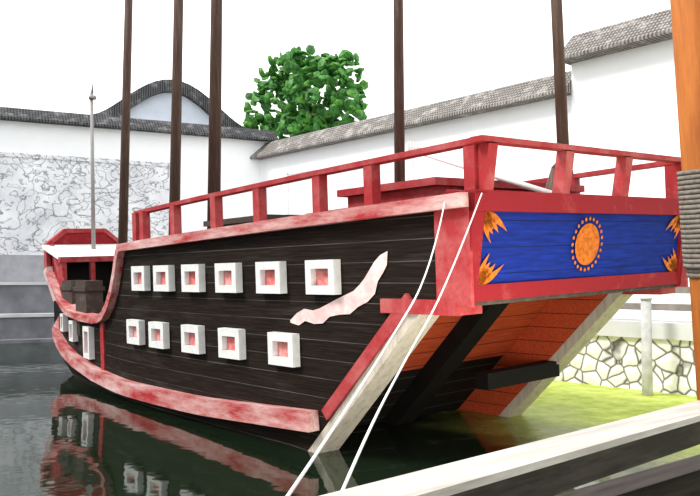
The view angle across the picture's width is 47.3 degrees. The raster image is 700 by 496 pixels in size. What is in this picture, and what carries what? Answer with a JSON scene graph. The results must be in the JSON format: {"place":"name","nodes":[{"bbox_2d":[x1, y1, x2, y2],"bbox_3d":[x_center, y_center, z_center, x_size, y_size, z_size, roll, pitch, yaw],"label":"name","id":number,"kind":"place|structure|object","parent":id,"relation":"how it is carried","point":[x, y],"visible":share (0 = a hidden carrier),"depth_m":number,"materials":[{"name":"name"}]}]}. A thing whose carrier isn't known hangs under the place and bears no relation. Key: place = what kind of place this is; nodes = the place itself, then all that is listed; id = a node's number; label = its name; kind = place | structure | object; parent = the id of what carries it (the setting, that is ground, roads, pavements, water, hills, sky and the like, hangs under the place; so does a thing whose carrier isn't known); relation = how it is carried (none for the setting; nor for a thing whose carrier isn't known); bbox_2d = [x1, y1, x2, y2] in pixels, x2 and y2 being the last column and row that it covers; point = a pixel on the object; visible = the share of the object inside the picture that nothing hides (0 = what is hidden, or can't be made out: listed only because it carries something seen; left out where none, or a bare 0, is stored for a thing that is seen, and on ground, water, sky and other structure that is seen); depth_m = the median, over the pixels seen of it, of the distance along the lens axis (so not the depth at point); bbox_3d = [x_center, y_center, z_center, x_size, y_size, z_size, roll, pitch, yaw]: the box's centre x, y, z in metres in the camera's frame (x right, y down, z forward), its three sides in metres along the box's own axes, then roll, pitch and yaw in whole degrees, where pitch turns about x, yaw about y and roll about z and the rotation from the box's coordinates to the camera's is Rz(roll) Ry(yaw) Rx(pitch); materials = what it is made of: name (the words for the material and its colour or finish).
{"place":"outdoors","nodes":[
{"label":"outdoors","id":0,"kind":"place"},
{"bbox_2d":[0,282,53,343],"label":"stone quay","id":1,"kind":"structure","parent":0,"point":[26,312],"depth_m":25.86,"materials":[{"name":"grey stone"}]},
{"bbox_2d":[0,255,45,281],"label":"plinth wall","id":2,"kind":"structure","parent":1,"relation":"on","point":[21,268],"depth_m":27.25,"materials":[{"name":"grey stone"}]},
{"bbox_2d":[0,120,267,232],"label":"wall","id":3,"kind":"structure","parent":1,"relation":"on","point":[239,167],"depth_m":29.81,"materials":[{"name":"white paint"}]},
{"bbox_2d":[0,152,169,254],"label":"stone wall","id":4,"kind":"structure","parent":3,"relation":"attached to","point":[44,199],"depth_m":27.96,"materials":[{"name":"stone"}]},
{"bbox_2d":[0,107,278,141],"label":"wall tile coping","id":5,"kind":"object","parent":3,"relation":"on","point":[58,118],"depth_m":28.88,"materials":[{"name":"grey tile"}]},
{"bbox_2d":[58,256,113,279],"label":"platform posts","id":6,"kind":"object","parent":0,"point":[91,260],"visible":0.27,"depth_m":17.46,"materials":[{"name":"red wood"}]},
{"bbox_2d":[93,79,245,127],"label":"gable roof house","id":7,"kind":"structure","parent":0,"point":[151,101],"depth_m":34.05,"materials":[{"name":"grey paint"}]},
{"bbox_2d":[242,45,368,139],"bbox_3d":[-2.328,-3.366,34.139,4.404,11.021,8.177,2,-3,-40],"label":"leafy tree","id":8,"kind":"object","parent":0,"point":[294,89],"visible":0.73,"depth_m":32.86,"materials":[{"name":"green plant"}]},
{"bbox_2d":[0,0,670,136],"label":"sky","id":9,"kind":"structure","parent":0,"point":[59,55],"depth_m":289.12,"materials":[{"name":"white"}]},
{"bbox_2d":[0,342,699,495],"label":"water","id":10,"kind":"structure","parent":0,"point":[64,431],"depth_m":9.48,"materials":[{"name":"green liquid"}]},
{"bbox_2d":[59,211,436,450],"bbox_3d":[-1.806,1.354,13.517,3.800,3.184,13.400,-1,-1,-40],"label":"ship hull","id":11,"kind":"object","parent":10,"relation":"in","point":[332,348],"visible":0.41,"depth_m":9.60,"materials":[{"name":"brown wood"}]},
{"bbox_2d":[43,266,55,302],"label":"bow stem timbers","id":12,"kind":"object","parent":11,"relation":"attached to","point":[48,284],"visible":0.18,"depth_m":18.01,"materials":[{"name":"wood"}]},
{"bbox_2d":[44,229,117,295],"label":"bow trim","id":13,"kind":"structure","parent":11,"relation":"attached to","point":[50,242],"depth_m":18.18,"materials":[{"name":"red wood"}]},
{"bbox_2d":[52,256,58,282],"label":"bow bulwark sides","id":14,"kind":"object","parent":13,"relation":"on","point":[55,273],"visible":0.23,"depth_m":17.80,"materials":[{"name":"red wood"}]},
{"bbox_2d":[123,255,127,346],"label":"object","id":15,"kind":"object","parent":11,"relation":"attached to","point":[125,299],"visible":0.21,"depth_m":12.85,"materials":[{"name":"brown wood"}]},
{"bbox_2d":[52,316,318,432],"bbox_3d":[-2.378,1.794,14.209,4.100,1.034,10.836,-1,-1,-40],"label":"hull rubbing strake","id":16,"kind":"object","parent":11,"relation":"attached to","point":[294,418],"visible":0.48,"depth_m":10.72,"materials":[{"name":"red wood"}]},
{"bbox_2d":[60,259,341,367],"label":"gun port frames","id":17,"kind":"structure","parent":11,"relation":"on","point":[332,287],"depth_m":10.24,"materials":[{"name":"white wood"}]},
{"bbox_2d":[133,268,327,356],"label":"gun port openings","id":18,"kind":"object","parent":17,"relation":"in","point":[321,276],"visible":0.26,"depth_m":10.14,"materials":[{"name":"wood"}]},
{"bbox_2d":[46,192,468,323],"bbox_3d":[-1.813,0.467,13.503,4.040,1.546,13.574,-1,-1,-40],"label":"gunwale","id":19,"kind":"object","parent":11,"relation":"on","point":[415,206],"visible":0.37,"depth_m":9.48,"materials":[{"name":"red wood"}]},
{"bbox_2d":[290,251,387,324],"bbox_3d":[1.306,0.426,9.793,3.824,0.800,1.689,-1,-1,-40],"label":"hull decoration","id":20,"kind":"object","parent":11,"relation":"attached to","point":[363,292],"visible":0.5,"depth_m":8.37,"materials":[{"name":"white paint"}]},
{"bbox_2d":[100,207,687,370],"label":"red trim","id":21,"kind":"structure","parent":11,"relation":"attached to","point":[456,298],"depth_m":7.28,"materials":[{"name":"paint"}]},
{"bbox_2d":[132,135,682,240],"bbox_3d":[0.281,-0.541,10.988,3.800,0.734,7.283,-1,-1,-40],"label":"deck railing","id":22,"kind":"object","parent":11,"relation":"on","point":[479,158],"visible":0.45,"depth_m":8.54,"materials":[{"name":"red paint"}]},
{"bbox_2d":[308,292,632,452],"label":"stern beams","id":23,"kind":"structure","parent":11,"relation":"on","point":[401,343],"depth_m":8.71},
{"bbox_2d":[321,293,411,419],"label":"hull trim","id":24,"kind":"structure","parent":23,"relation":"attached to","point":[388,327],"depth_m":8.19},
{"bbox_2d":[397,299,550,371],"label":"raked transom planks","id":25,"kind":"object","parent":11,"relation":"attached to","point":[507,328],"visible":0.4,"depth_m":10.47,"materials":[{"name":"orange wood"}]},
{"bbox_2d":[357,355,502,425],"bbox_3d":[0.650,2.012,10.613,3.700,0.920,0.955,-1,-1,-40],"label":"stern underside","id":26,"kind":"object","parent":25,"relation":"attached to","point":[456,390],"visible":0.4,"depth_m":11.09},
{"bbox_2d":[381,303,559,424],"bbox_3d":[1.868,1.176,10.409,1.670,2.609,2.702,-1,-1,-40],"label":"rudder","id":27,"kind":"object","parent":25,"relation":"attached to","point":[453,350],"visible":0.71,"depth_m":10.07,"materials":[{"name":"brown wood"}]},
{"bbox_2d":[459,294,607,415],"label":"planks","id":28,"kind":"object","parent":11,"relation":"on","point":[551,328],"visible":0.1,"depth_m":10.81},
{"bbox_2d":[436,189,683,304],"bbox_3d":[2.434,-0.040,8.455,3.880,1.060,0.525,-1,-1,-40],"label":"stern frame","id":29,"kind":"object","parent":11,"relation":"on","point":[511,201],"visible":0.66,"depth_m":7.91,"materials":[{"name":"red wood"}]},
{"bbox_2d":[406,141,551,192],"bbox_3d":[1.428,-0.902,8.966,0.243,0.840,1.964,2,-3,-43],"label":"pole","id":30,"kind":"object","parent":29,"relation":"on","point":[521,184],"visible":0.68,"depth_m":8.78,"materials":[{"name":"white wood"}]},
{"bbox_2d":[478,212,678,284],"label":"blue transom boards","id":31,"kind":"object","parent":29,"relation":"in","point":[527,246],"visible":0.6,"depth_m":8.09,"materials":[{"name":"blue wood"}]},
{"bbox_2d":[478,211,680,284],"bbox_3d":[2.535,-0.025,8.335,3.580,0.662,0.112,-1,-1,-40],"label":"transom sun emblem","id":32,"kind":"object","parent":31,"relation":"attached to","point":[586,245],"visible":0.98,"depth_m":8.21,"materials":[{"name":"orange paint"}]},
{"bbox_2d":[474,284,676,305],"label":"stern gallery floor","id":33,"kind":"structure","parent":11,"relation":"on","point":[481,303],"depth_m":8.17,"materials":[{"name":"brown wood"}]},
{"bbox_2d":[320,400,699,495],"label":"wooden railing","id":34,"kind":"object","parent":10,"relation":"in","point":[551,466],"visible":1,"depth_m":2.86,"materials":[{"name":"white wood"}]},
{"bbox_2d":[286,202,444,495],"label":"mooring rope","id":35,"kind":"object","parent":34,"relation":"attached to","point":[299,478],"visible":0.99,"depth_m":3.75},
{"bbox_2d":[341,193,481,489],"bbox_3d":[0.446,0.156,4.607,0.206,1.492,5.027,-1,-3,14],"label":"mooring rope","id":36,"kind":"object","parent":34,"relation":"attached to","point":[372,424],"visible":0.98,"depth_m":4.09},
{"bbox_2d":[640,297,652,395],"bbox_3d":[4.995,1.902,13.456,0.200,2.140,0.200,2,-3,-40],"label":"mooring pole","id":37,"kind":"object","parent":10,"relation":"in","point":[646,349],"visible":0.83,"depth_m":13.40,"materials":[{"name":"white wood"}]},
{"bbox_2d":[337,177,584,207],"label":"platform","id":38,"kind":"structure","parent":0,"point":[412,189],"depth_m":8.70,"materials":[{"name":"red wood"}]},
{"bbox_2d":[545,164,573,189],"bbox_3d":[2.166,-0.430,8.670,0.260,1.041,0.582,-1,-1,-40],"label":"rudder head","id":39,"kind":"object","parent":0,"point":[549,185],"visible":0.1,"depth_m":8.52},
{"bbox_2d":[554,311,696,395],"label":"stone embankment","id":40,"kind":"structure","parent":0,"point":[609,354],"depth_m":14.22,"materials":[{"name":"beige stone"}]},
{"bbox_2d":[261,95,571,214],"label":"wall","id":41,"kind":"structure","parent":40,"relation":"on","point":[535,121],"depth_m":23.44,"materials":[{"name":"white paint"}]},
{"bbox_2d":[287,157,413,214],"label":"plaque wall","id":42,"kind":"structure","parent":41,"relation":"attached to","point":[299,197],"depth_m":27.67,"materials":[{"name":"paint"}]},
{"bbox_2d":[250,71,571,159],"bbox_3d":[1.080,-4.004,26.163,1.300,0.680,14.900,2,-3,-40],"label":"wall tile coping","id":43,"kind":"object","parent":41,"relation":"on","point":[527,92],"depth_m":24.03,"materials":[{"name":"grey tile"}]},
{"bbox_2d":[620,287,690,310],"bbox_3d":[10.231,0.745,8.365,0.160,0.620,50.000,2,-3,-40],"label":"bank fence","id":44,"kind":"object","parent":40,"relation":"on","point":[663,307],"depth_m":13.86,"materials":[{"name":"white wood"}]},
{"bbox_2d":[564,9,690,313],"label":"wall","id":45,"kind":"structure","parent":0,"point":[623,88],"depth_m":18.95,"materials":[{"name":"paint"}]},
{"bbox_2d":[670,0,699,400],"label":"wooden post","id":46,"kind":"object","parent":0,"point":[685,17],"visible":1,"depth_m":3.84,"materials":[{"name":"orange wood"}]},
{"bbox_3d":[-1.821,0.896,13.524,3.700,1.300,13.400,-1,-1,-40],"label":"deck","id":47,"kind":"object","parent":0,"visible":0},
{"bbox_2d":[42,244,116,258],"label":"fore platform","id":48,"kind":"structure","parent":47,"relation":"on","point":[70,250],"depth_m":17.98,"materials":[{"name":"white paint"}]},
{"bbox_2d":[50,233,116,265],"bbox_3d":[-6.194,0.101,18.704,1.720,0.930,0.100,-1,-1,-40],"label":"bow bulwark","id":49,"kind":"object","parent":48,"relation":"on","point":[77,238],"visible":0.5,"depth_m":18.61,"materials":[{"name":"red paint"}]},
{"bbox_2d":[88,82,96,248],"bbox_3d":[-5.945,-1.848,18.434,0.183,4.004,0.233,2,-3,-38],"label":"flagpole","id":50,"kind":"object","parent":48,"relation":"on","point":[91,96],"visible":0.88,"depth_m":18.41,"materials":[{"name":"grey metal"}]},
{"bbox_2d":[53,261,112,323],"bbox_3d":[-5.793,1.021,18.251,1.700,1.450,0.650,-1,-1,-40],"label":"bow interior","id":51,"kind":"object","parent":47,"relation":"on","point":[80,270],"visible":0.07,"depth_m":17.88,"materials":[{"name":"brown wood"}]},
{"bbox_2d":[60,280,104,334],"bbox_3d":[-4.549,1.159,16.775,2.800,1.050,1.880,-1,-1,-40],"label":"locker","id":52,"kind":"object","parent":51,"relation":"in","point":[85,296],"visible":0.4,"depth_m":15.37,"materials":[{"name":"brown wood"}]},
{"bbox_2d":[203,214,296,226],"bbox_3d":[-1.450,-0.116,11.853,0.650,0.650,1.700,-1,-1,-40],"label":"deck hatch","id":53,"kind":"object","parent":47,"relation":"on","point":[236,221],"visible":0.18,"depth_m":11.49,"materials":[{"name":"brown wood"}]},
{"bbox_2d":[118,0,571,243],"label":"masts","id":54,"kind":"object","parent":47,"relation":"on","point":[214,142],"visible":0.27,"depth_m":14.27,"materials":[{"name":"brown wood"}]}
]}

